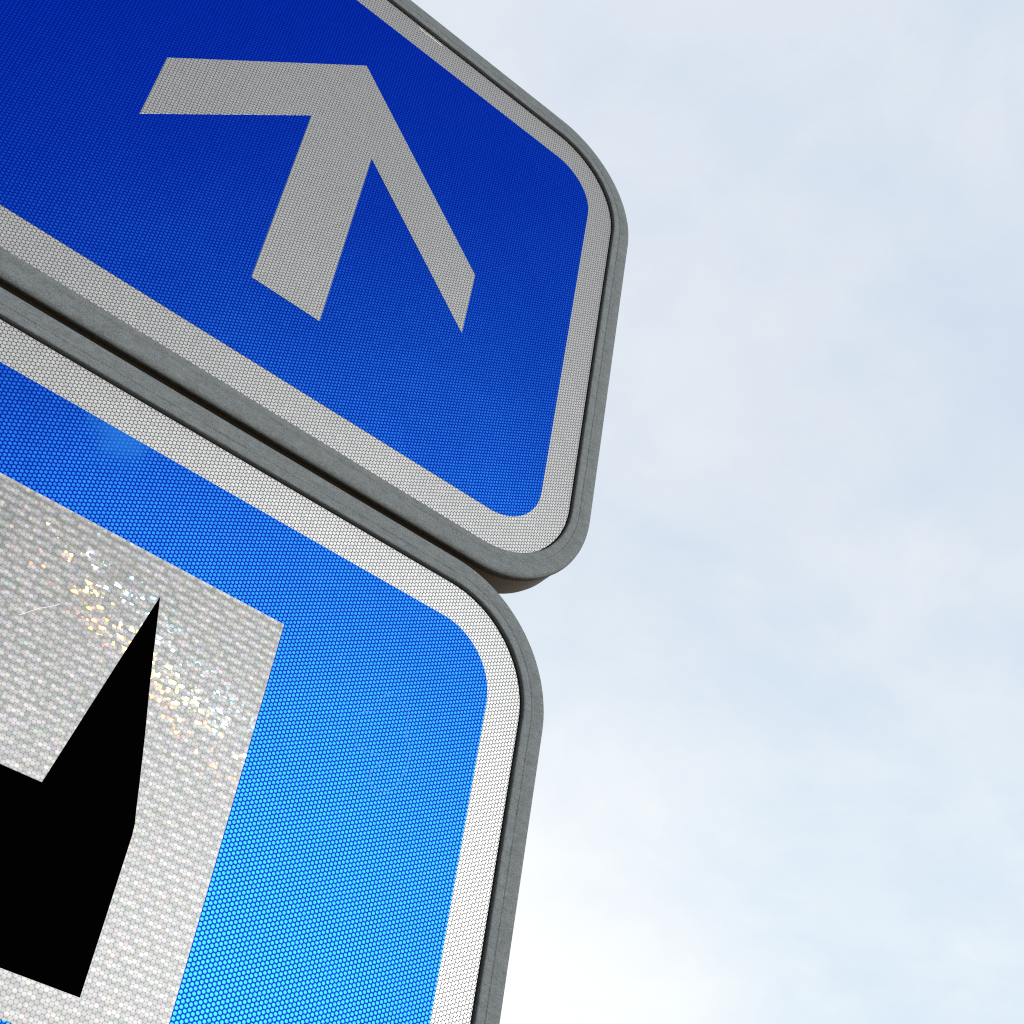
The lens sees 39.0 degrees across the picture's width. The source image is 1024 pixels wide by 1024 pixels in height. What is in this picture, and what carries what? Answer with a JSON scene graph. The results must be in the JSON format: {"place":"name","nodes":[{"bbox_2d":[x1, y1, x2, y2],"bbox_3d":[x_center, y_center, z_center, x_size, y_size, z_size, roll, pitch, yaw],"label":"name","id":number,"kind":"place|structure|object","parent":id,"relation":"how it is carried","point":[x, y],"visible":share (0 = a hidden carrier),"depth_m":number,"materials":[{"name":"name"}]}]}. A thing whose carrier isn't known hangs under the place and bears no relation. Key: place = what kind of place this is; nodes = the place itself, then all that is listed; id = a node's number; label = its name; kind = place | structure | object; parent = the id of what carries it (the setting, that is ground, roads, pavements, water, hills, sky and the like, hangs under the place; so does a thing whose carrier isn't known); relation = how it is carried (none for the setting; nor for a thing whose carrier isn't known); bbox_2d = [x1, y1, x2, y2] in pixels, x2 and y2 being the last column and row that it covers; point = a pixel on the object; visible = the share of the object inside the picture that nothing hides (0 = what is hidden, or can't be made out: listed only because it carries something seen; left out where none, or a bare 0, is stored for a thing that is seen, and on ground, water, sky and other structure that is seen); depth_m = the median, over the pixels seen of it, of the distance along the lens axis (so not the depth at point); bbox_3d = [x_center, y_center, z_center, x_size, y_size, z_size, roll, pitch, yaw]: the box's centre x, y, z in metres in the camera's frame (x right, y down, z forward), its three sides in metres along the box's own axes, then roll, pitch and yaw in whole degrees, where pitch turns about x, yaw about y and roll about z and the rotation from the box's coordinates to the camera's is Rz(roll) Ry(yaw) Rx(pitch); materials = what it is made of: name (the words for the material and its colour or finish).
{"place":"outdoors","nodes":[
{"label":"outdoors","id":0,"kind":"place"},
{"bbox_2d":[411,0,1023,1023],"label":"sky","id":1,"kind":"structure","parent":0,"point":[779,657],"materials":[{"name":"white"}]},
{"label":"ground","id":2,"kind":"structure","parent":0,"visible":0},
{"bbox_3d":[-0.399,0.686,0.663,0.054,3.134,0.054,32,-43,-25],"label":"sign post","id":3,"kind":"object","parent":2,"relation":"on","visible":0},
{"bbox_2d":[0,287,543,1023],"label":"information sign","id":4,"kind":"object","parent":3,"relation":"attached to","point":[270,729],"visible":1,"depth_m":1.08,"materials":[{"name":"blue metal"}]},
{"bbox_2d":[0,0,627,593],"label":"direction sign","id":5,"kind":"object","parent":3,"relation":"attached to","point":[370,252],"visible":0.97,"depth_m":1.35,"materials":[{"name":"blue metal"}]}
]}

